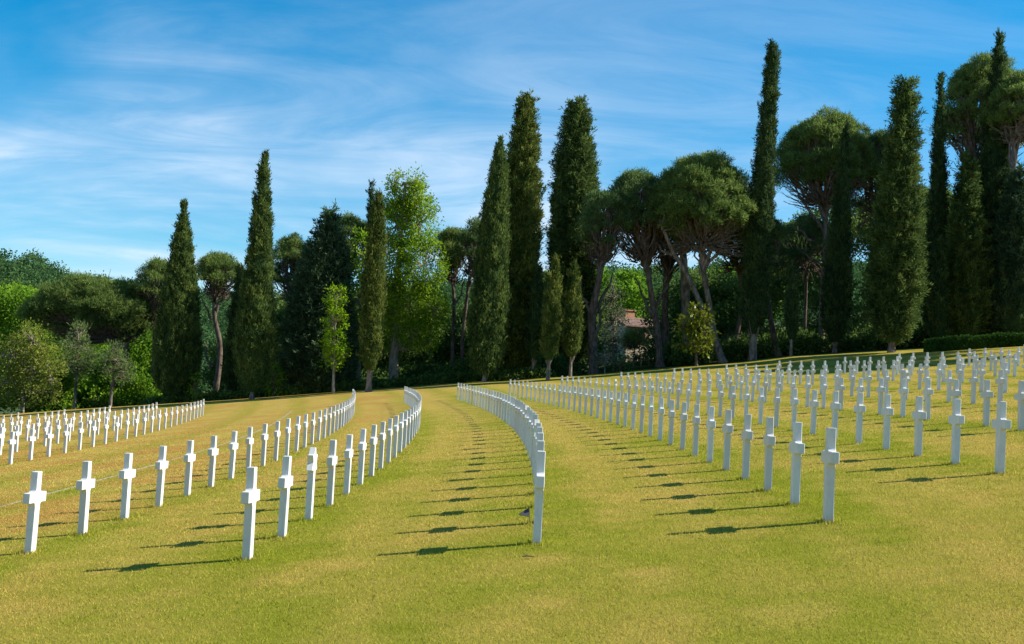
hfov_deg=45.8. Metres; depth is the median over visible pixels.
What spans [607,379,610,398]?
grave cross
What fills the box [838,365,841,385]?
grave cross
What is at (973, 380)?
grave cross
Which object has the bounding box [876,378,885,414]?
grave cross
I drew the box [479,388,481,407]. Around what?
grave cross
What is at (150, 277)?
umbrella pine
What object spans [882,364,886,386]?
grave cross
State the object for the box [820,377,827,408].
grave cross
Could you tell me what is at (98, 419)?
grave cross
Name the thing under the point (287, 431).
grave cross
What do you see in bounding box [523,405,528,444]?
cross
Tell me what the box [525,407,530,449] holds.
grave cross
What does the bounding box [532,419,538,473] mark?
cross
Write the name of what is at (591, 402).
grave cross
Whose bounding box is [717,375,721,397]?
grave cross
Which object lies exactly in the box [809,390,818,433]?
grave cross
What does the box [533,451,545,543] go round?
grave cross
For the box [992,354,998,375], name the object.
grave cross
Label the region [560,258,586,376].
cypress tree
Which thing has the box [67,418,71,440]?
grave cross
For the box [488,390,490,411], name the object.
grave cross
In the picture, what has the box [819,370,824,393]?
grave cross
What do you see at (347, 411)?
grave cross
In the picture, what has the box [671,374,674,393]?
grave cross
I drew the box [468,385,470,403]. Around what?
grave cross
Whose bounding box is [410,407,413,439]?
grave cross
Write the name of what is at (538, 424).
grave cross
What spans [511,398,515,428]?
grave cross
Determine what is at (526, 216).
cypress tree
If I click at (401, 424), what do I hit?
grave cross
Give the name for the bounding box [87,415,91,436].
grave cross
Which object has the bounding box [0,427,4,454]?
grave cross
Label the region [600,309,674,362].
farmhouse
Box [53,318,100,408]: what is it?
broadleaf tree
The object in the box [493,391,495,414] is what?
grave cross
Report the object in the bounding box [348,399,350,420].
grave cross
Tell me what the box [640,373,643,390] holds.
grave cross
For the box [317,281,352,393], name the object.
broadleaf tree
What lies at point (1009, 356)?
grave cross
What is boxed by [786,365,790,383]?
grave cross
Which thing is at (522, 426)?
grave cross
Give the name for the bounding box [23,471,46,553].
grave cross
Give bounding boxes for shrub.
[187,372,205,401]
[263,361,289,396]
[626,348,652,365]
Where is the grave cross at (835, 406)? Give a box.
[830,391,840,437]
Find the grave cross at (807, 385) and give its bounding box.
[805,377,810,406]
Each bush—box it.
[606,353,635,372]
[720,328,748,341]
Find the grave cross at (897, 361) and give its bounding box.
[895,356,899,374]
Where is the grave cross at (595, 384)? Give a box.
[594,378,597,396]
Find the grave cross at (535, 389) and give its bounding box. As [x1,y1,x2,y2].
[534,382,536,401]
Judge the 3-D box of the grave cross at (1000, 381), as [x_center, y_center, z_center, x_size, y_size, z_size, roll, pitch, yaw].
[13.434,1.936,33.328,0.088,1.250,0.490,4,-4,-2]
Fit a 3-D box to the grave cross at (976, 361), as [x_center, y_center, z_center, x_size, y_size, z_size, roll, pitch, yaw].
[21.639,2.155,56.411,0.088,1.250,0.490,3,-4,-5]
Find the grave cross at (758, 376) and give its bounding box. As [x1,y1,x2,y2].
[756,370,760,389]
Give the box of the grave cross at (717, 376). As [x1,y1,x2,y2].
[716,369,719,387]
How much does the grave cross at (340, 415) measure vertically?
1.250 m
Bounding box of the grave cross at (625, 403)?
[623,393,627,426]
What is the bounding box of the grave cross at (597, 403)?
[596,389,599,417]
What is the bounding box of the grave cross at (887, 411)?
[881,394,893,448]
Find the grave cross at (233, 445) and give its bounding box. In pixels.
[228,431,237,479]
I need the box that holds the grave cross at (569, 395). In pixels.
[568,386,570,409]
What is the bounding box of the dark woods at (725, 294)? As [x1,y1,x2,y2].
[198,185,954,391]
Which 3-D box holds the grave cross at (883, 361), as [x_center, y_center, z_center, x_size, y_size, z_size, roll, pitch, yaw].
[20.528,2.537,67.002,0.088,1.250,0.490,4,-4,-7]
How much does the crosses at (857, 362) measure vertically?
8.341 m
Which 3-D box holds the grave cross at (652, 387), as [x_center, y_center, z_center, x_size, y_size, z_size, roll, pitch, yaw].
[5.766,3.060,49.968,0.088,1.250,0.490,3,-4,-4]
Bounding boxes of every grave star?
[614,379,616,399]
[903,370,909,399]
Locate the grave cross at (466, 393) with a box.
[465,385,467,401]
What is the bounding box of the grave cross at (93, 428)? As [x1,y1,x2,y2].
[91,420,96,446]
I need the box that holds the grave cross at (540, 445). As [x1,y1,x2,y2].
[536,440,543,464]
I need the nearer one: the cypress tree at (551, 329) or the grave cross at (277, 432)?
the grave cross at (277, 432)
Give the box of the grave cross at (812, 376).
[810,365,815,384]
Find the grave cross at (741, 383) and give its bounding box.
[739,376,743,400]
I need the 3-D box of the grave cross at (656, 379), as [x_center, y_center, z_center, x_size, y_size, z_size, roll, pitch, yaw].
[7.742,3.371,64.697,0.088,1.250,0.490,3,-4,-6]
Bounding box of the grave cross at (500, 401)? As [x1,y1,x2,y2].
[498,392,501,417]
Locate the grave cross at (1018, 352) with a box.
[1015,347,1021,365]
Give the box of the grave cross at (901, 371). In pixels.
[899,364,904,388]
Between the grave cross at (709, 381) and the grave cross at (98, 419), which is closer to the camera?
the grave cross at (709, 381)
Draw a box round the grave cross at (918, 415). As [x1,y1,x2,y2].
[912,396,925,456]
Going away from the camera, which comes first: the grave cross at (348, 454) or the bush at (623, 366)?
the grave cross at (348, 454)
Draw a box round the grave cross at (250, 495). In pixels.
[241,467,259,559]
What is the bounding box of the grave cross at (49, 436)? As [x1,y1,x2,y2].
[46,427,53,456]
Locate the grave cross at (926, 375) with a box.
[923,370,930,400]
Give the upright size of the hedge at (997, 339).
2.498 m
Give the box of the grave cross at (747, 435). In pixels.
[741,414,752,478]
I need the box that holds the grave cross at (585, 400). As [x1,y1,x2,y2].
[584,388,587,413]
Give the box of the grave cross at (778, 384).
[776,376,781,403]
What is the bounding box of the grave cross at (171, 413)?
[170,407,172,426]
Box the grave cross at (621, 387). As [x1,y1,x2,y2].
[620,380,623,400]
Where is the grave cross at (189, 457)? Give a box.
[183,440,195,495]
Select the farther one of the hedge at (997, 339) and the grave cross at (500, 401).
the hedge at (997, 339)
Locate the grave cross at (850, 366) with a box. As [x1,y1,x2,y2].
[848,360,852,376]
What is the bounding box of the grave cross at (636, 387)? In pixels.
[634,380,638,402]
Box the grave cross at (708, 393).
[706,384,711,414]
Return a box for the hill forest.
[0,247,922,413]
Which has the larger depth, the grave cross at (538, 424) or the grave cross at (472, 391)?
the grave cross at (472, 391)
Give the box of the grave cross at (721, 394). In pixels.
[718,384,723,416]
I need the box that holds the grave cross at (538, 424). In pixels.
[533,423,540,482]
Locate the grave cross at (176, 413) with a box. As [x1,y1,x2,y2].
[175,406,177,424]
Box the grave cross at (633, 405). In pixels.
[631,394,636,429]
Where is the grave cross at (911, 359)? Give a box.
[910,356,914,374]
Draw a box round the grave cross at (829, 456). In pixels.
[821,427,838,521]
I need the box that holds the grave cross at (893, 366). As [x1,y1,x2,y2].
[891,360,896,380]
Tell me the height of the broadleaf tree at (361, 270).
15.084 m
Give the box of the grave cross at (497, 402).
[496,392,498,416]
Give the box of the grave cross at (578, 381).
[577,377,579,393]
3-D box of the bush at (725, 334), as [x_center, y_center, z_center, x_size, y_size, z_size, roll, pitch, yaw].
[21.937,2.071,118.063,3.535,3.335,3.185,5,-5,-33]
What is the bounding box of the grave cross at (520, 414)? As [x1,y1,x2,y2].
[519,402,523,436]
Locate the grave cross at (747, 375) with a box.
[745,369,749,385]
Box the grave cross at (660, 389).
[658,381,662,406]
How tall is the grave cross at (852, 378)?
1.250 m
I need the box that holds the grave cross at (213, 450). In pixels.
[208,436,218,486]
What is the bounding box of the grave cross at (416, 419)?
[415,404,417,434]
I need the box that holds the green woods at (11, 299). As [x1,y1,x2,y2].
[0,266,784,396]
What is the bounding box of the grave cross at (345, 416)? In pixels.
[344,401,346,424]
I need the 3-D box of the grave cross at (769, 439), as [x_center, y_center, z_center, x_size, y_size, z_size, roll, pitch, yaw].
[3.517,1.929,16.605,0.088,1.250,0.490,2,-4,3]
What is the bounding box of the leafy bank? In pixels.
[0,357,162,413]
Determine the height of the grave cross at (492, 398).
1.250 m
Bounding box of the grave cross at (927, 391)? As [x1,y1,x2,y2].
[923,379,932,419]
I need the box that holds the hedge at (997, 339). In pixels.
[923,331,1023,351]
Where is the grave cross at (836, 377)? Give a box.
[833,370,839,390]
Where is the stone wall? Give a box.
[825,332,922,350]
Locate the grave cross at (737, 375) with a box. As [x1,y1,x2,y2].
[735,369,739,388]
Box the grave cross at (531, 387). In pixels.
[530,382,532,400]
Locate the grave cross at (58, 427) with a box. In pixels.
[56,420,60,443]
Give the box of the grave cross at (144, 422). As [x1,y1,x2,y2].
[142,413,146,434]
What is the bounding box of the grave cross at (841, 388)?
[837,378,844,410]
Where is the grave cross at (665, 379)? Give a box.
[663,374,666,392]
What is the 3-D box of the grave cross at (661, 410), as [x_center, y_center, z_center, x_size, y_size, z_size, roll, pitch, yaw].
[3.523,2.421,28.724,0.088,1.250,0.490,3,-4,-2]
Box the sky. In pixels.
[0,0,1023,293]
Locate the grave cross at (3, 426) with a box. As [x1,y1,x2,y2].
[2,423,5,445]
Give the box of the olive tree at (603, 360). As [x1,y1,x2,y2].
[592,347,617,372]
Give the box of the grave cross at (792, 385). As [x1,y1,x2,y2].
[790,376,795,405]
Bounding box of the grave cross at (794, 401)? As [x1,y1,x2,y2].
[790,389,798,430]
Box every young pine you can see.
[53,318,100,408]
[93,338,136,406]
[618,327,651,368]
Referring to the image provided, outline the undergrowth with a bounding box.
[15,318,953,413]
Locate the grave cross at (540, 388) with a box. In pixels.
[539,383,541,402]
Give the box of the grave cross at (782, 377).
[780,370,783,391]
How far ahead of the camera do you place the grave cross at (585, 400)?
45.95 m
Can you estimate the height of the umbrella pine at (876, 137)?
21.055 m
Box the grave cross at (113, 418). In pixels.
[112,411,115,430]
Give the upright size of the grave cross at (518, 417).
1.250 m
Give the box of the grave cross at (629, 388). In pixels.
[627,380,630,401]
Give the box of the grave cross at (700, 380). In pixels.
[698,375,701,395]
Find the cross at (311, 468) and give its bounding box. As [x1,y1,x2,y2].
[305,447,317,519]
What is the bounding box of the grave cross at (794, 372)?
[793,370,796,388]
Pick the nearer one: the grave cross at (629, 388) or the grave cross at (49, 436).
the grave cross at (49, 436)
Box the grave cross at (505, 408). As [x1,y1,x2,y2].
[504,394,506,421]
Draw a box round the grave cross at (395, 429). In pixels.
[392,415,398,457]
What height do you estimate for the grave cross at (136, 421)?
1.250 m
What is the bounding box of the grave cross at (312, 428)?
[310,412,314,443]
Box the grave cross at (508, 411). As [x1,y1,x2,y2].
[506,396,510,423]
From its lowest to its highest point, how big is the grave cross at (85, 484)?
1.250 m
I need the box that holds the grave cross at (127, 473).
[119,453,135,518]
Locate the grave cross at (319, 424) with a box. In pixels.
[317,410,321,440]
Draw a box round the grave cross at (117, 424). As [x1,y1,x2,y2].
[114,417,119,441]
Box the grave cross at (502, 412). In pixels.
[501,394,504,419]
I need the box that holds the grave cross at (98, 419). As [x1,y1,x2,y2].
[96,414,100,434]
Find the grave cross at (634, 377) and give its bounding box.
[633,373,636,389]
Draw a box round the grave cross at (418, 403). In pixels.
[417,402,419,431]
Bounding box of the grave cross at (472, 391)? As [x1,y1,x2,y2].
[471,386,473,404]
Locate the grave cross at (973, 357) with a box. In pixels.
[971,351,975,368]
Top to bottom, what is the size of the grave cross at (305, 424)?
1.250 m
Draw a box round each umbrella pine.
[11,270,159,389]
[126,254,168,390]
[195,250,242,391]
[272,231,307,383]
[339,210,367,270]
[430,224,466,365]
[452,215,480,362]
[573,187,637,374]
[606,166,674,367]
[643,147,760,362]
[651,236,689,346]
[665,237,693,363]
[713,228,745,360]
[731,216,790,356]
[771,211,830,331]
[774,105,881,351]
[848,128,889,325]
[924,51,1023,173]
[973,68,1023,171]
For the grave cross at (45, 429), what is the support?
on the ground at (380, 405)
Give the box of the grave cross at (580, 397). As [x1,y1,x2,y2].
[578,387,581,412]
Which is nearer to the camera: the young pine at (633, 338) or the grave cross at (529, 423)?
the grave cross at (529, 423)
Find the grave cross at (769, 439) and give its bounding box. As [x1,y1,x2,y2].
[763,417,774,490]
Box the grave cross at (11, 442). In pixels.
[7,432,15,464]
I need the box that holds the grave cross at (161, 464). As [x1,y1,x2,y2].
[155,446,168,506]
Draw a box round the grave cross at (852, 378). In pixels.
[849,370,855,395]
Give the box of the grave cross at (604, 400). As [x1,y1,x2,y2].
[602,390,606,419]
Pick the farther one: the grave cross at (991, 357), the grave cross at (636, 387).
the grave cross at (991, 357)
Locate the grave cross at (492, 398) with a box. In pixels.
[490,390,493,412]
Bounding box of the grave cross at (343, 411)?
[341,402,344,426]
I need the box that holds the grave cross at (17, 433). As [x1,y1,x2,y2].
[14,425,19,451]
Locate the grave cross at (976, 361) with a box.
[973,355,979,375]
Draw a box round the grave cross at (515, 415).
[514,399,517,430]
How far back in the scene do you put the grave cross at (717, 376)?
65.29 m
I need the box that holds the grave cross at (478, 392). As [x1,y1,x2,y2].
[477,387,479,406]
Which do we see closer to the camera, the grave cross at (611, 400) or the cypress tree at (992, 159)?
the grave cross at (611, 400)
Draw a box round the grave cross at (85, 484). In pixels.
[76,461,94,534]
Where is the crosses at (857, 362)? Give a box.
[2,344,1023,432]
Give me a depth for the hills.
191.30 m
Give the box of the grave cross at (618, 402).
[616,392,620,424]
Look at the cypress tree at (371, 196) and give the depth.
119.81 m
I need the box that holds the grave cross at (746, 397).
[743,386,749,413]
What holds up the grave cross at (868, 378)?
on the ground at (380, 405)
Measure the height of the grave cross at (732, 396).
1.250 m
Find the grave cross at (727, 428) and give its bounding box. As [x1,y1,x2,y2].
[722,409,732,470]
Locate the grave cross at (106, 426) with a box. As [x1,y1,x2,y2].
[103,419,108,443]
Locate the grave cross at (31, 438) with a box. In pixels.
[28,429,35,460]
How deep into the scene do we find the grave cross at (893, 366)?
58.02 m
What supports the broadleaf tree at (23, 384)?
on the ground at (380, 405)
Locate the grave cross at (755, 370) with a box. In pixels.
[754,365,757,381]
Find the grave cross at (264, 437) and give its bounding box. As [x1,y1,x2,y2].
[261,424,267,466]
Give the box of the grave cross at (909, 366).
[906,360,912,380]
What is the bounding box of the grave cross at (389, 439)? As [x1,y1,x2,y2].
[386,418,392,462]
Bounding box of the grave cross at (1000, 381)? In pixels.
[995,370,1005,400]
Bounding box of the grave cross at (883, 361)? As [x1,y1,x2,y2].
[881,357,885,374]
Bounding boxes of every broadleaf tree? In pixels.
[0,317,67,412]
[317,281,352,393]
[349,226,368,380]
[375,161,457,378]
[598,278,631,368]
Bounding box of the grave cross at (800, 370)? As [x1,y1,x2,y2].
[798,365,802,384]
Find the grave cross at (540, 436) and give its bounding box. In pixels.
[534,433,543,503]
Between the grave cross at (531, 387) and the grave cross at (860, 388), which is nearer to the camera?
the grave cross at (860, 388)
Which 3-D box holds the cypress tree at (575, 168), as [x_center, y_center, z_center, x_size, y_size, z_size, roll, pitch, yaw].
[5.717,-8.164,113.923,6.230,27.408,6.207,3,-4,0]
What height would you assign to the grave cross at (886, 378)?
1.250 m
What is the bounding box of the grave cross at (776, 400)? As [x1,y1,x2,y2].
[773,388,780,427]
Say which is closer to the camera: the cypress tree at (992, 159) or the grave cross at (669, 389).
the grave cross at (669, 389)
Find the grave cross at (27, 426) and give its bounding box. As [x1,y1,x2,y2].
[25,420,29,440]
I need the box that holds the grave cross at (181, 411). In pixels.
[180,405,182,423]
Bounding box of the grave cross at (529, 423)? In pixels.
[527,410,532,453]
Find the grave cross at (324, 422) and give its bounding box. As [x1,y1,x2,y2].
[322,408,326,438]
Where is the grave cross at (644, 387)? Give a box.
[642,381,646,403]
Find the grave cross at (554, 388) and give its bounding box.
[553,384,555,405]
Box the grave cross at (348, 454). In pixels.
[343,434,352,494]
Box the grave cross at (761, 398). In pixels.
[758,387,764,424]
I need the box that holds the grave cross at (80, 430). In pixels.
[78,422,83,449]
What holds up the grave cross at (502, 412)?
on the ground at (380, 405)
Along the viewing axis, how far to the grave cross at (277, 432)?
30.46 m
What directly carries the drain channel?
on the ground at (380, 405)
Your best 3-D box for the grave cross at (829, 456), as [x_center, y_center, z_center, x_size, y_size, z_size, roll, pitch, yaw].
[3.442,1.774,13.148,0.088,1.250,0.490,3,-4,2]
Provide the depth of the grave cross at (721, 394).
37.69 m
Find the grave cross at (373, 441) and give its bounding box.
[369,425,376,476]
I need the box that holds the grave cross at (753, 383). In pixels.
[751,376,755,401]
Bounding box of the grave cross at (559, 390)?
[558,385,560,406]
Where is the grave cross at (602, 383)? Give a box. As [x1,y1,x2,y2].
[601,378,603,397]
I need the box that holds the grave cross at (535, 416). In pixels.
[531,414,537,465]
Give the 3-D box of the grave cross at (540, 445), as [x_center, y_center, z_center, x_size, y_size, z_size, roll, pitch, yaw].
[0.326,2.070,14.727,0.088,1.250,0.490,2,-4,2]
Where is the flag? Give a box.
[519,508,529,520]
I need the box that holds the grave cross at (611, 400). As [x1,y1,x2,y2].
[609,391,613,421]
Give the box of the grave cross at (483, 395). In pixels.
[482,388,484,408]
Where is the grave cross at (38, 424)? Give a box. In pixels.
[36,418,40,438]
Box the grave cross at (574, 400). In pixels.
[573,386,576,410]
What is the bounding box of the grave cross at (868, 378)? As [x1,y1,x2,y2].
[865,370,871,396]
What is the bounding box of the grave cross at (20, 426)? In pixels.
[19,416,22,434]
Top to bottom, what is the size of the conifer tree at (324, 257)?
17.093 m
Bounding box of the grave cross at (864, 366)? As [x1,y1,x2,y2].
[861,360,866,379]
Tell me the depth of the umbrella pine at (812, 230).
112.98 m
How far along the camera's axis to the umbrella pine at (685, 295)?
108.21 m
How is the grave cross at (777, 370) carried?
on the ground at (380, 405)
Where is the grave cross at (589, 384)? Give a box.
[588,378,591,395]
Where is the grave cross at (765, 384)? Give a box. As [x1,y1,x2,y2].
[763,376,767,402]
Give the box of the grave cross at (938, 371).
[935,363,942,389]
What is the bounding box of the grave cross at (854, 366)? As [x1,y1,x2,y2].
[853,365,856,386]
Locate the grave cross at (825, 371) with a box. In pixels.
[823,365,828,384]
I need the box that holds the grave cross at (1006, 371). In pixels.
[1003,363,1009,392]
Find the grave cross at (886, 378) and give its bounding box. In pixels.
[883,370,889,393]
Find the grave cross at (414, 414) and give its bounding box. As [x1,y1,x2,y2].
[413,405,415,436]
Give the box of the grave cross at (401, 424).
[398,413,403,451]
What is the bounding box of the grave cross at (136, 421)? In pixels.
[134,414,138,436]
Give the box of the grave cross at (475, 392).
[474,386,476,405]
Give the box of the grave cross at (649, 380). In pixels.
[648,373,650,391]
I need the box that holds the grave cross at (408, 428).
[406,409,410,443]
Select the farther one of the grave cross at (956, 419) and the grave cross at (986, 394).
the grave cross at (986, 394)
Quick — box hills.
[0,275,920,414]
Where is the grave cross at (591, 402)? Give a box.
[590,389,593,415]
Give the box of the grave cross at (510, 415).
[509,397,512,426]
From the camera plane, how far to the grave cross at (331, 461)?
18.37 m
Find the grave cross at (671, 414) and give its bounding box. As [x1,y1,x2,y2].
[668,400,674,444]
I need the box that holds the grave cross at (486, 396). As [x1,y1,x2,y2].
[485,389,487,410]
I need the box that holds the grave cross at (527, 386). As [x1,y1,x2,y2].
[526,381,528,399]
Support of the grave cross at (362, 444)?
on the ground at (380, 405)
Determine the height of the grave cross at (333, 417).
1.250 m
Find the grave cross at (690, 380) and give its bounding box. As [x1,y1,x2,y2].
[689,375,692,395]
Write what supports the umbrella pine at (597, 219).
on the ground at (380, 405)
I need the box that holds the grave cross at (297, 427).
[294,416,300,451]
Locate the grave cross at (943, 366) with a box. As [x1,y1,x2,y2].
[941,359,946,381]
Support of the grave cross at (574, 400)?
on the ground at (380, 405)
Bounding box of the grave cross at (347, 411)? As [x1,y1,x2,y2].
[346,400,348,422]
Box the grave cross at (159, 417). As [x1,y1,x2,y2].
[157,410,160,430]
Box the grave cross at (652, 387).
[650,381,653,396]
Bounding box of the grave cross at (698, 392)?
[696,384,700,403]
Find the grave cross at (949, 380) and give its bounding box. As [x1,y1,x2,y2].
[945,370,953,401]
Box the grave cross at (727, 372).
[725,369,728,387]
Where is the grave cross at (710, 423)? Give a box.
[706,406,715,462]
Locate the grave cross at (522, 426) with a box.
[521,404,525,440]
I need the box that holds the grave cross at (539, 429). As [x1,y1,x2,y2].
[534,427,542,493]
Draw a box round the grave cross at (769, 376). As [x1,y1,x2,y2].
[767,369,771,390]
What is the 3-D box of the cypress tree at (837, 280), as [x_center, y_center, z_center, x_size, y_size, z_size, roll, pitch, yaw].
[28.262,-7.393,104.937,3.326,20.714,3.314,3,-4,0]
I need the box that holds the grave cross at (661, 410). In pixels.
[658,398,664,440]
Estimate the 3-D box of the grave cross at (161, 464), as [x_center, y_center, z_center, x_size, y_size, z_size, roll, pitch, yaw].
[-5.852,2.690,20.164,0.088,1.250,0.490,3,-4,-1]
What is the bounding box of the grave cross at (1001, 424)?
[991,401,1010,473]
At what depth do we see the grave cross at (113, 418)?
61.41 m
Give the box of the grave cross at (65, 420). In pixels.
[63,414,67,431]
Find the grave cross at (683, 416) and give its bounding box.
[680,402,687,449]
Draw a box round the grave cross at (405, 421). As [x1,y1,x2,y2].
[402,411,407,447]
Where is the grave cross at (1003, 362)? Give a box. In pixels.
[1000,358,1005,369]
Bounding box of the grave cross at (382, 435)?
[378,421,385,469]
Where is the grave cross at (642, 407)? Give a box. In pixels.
[639,395,644,432]
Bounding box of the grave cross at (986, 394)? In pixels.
[980,380,992,425]
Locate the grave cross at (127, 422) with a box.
[125,415,129,438]
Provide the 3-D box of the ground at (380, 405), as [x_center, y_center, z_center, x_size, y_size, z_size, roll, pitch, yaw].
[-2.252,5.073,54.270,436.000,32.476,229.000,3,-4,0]
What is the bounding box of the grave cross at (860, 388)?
[856,378,864,392]
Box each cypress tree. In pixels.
[151,198,206,396]
[220,261,244,391]
[230,149,282,399]
[355,179,384,376]
[356,188,389,391]
[463,133,512,381]
[501,87,550,371]
[521,262,545,371]
[537,253,564,379]
[542,94,602,375]
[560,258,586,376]
[738,38,782,360]
[782,259,800,355]
[818,120,857,352]
[855,74,933,352]
[920,71,952,338]
[923,233,952,337]
[941,146,997,335]
[973,27,1010,334]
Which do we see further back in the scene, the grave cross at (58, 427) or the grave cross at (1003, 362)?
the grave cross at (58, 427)
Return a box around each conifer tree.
[274,198,363,389]
[985,159,1023,332]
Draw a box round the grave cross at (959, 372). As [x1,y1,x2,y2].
[955,363,963,390]
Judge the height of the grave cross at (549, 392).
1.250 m
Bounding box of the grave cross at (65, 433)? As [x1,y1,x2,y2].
[63,424,68,452]
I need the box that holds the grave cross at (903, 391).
[899,379,908,416]
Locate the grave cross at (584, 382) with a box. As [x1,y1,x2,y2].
[583,377,585,394]
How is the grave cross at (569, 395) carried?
on the ground at (380, 405)
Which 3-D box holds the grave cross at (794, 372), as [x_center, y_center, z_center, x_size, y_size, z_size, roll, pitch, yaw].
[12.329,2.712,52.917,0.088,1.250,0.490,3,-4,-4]
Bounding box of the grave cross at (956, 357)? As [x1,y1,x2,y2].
[955,352,958,369]
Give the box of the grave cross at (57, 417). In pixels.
[55,415,58,434]
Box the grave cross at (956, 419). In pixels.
[948,399,964,464]
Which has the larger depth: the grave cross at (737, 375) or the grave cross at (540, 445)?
the grave cross at (737, 375)
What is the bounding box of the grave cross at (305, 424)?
[303,414,307,447]
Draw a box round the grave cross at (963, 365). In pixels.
[961,358,965,382]
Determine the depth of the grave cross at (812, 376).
59.98 m
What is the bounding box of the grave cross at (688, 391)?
[686,383,690,410]
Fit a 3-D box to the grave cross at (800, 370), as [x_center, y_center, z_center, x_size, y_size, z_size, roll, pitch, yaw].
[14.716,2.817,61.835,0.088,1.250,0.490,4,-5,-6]
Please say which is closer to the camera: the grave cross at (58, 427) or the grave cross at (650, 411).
the grave cross at (650, 411)
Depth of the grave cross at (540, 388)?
61.47 m
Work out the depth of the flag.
14.76 m
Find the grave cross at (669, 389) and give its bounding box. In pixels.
[667,382,671,407]
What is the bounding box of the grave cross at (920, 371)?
[917,364,923,389]
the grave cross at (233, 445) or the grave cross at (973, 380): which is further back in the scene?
the grave cross at (973, 380)
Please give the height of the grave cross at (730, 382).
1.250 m
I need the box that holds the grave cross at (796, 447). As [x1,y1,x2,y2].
[789,422,804,503]
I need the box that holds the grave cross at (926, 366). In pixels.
[923,360,928,377]
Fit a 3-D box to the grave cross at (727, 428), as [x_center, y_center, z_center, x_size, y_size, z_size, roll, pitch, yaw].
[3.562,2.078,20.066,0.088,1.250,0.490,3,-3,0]
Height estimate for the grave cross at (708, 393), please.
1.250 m
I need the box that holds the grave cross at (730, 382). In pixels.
[728,375,732,398]
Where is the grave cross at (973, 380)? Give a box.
[969,369,978,403]
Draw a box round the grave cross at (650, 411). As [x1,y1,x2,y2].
[648,397,653,436]
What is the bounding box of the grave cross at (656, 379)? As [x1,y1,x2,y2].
[655,373,658,391]
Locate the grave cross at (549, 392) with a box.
[548,384,550,404]
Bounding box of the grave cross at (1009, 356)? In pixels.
[1006,350,1011,369]
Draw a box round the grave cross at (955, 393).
[950,380,961,409]
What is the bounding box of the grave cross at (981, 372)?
[977,363,985,391]
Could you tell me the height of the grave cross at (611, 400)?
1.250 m
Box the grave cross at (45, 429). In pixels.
[43,422,47,445]
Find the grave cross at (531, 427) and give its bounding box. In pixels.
[529,412,535,460]
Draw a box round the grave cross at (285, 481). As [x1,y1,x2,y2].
[277,456,292,537]
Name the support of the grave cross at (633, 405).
on the ground at (380, 405)
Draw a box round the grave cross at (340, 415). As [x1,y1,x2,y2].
[339,403,342,428]
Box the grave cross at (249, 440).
[246,427,253,470]
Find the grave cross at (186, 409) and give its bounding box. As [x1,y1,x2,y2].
[185,404,187,421]
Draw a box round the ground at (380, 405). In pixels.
[0,345,1023,643]
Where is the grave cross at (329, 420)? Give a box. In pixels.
[327,407,331,435]
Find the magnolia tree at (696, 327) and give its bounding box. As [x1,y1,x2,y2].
[668,299,720,365]
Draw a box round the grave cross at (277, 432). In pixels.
[273,421,280,460]
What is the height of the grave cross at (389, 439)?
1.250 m
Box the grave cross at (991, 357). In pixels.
[988,351,993,370]
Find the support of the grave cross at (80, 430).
on the ground at (380, 405)
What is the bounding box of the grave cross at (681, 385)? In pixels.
[680,374,683,394]
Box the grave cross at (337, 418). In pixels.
[335,404,339,430]
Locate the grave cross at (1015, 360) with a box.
[1011,354,1018,376]
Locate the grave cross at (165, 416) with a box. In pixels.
[164,408,166,428]
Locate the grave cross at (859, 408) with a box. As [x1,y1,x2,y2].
[854,393,865,443]
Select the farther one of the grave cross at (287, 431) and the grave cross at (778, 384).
the grave cross at (778, 384)
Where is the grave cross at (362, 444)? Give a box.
[357,429,366,484]
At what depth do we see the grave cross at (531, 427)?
25.04 m
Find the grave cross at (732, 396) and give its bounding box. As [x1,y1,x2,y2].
[730,386,735,418]
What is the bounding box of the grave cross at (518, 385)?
[517,380,519,397]
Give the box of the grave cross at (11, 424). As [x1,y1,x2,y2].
[9,418,13,431]
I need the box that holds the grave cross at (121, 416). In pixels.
[119,410,122,428]
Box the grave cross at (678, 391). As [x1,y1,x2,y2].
[676,383,680,409]
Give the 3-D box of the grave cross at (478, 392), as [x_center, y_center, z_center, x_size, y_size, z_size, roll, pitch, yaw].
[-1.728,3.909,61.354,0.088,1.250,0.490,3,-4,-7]
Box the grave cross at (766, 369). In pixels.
[764,365,767,375]
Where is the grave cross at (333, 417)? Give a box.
[332,405,335,432]
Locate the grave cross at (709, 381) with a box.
[707,375,711,383]
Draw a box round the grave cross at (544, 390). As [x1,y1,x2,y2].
[543,383,546,403]
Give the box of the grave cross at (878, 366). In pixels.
[876,360,880,380]
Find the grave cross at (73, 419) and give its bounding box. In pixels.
[71,413,74,430]
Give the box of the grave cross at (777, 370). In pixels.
[775,365,779,382]
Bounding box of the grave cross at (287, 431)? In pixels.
[285,418,290,455]
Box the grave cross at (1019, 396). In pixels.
[1014,381,1023,430]
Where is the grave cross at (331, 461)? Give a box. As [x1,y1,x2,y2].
[326,440,337,506]
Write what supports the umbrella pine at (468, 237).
on the ground at (380, 405)
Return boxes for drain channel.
[0,411,291,506]
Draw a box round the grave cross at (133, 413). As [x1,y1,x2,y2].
[131,408,134,425]
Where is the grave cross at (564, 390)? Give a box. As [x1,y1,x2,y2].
[563,386,565,407]
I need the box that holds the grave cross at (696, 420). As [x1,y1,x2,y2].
[692,404,699,455]
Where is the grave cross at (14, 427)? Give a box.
[13,421,17,439]
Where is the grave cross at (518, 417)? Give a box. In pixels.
[516,400,520,434]
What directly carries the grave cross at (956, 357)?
on the ground at (380, 405)
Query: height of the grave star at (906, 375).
1.246 m
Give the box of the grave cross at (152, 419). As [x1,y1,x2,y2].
[150,411,153,432]
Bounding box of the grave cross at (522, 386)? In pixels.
[521,381,523,398]

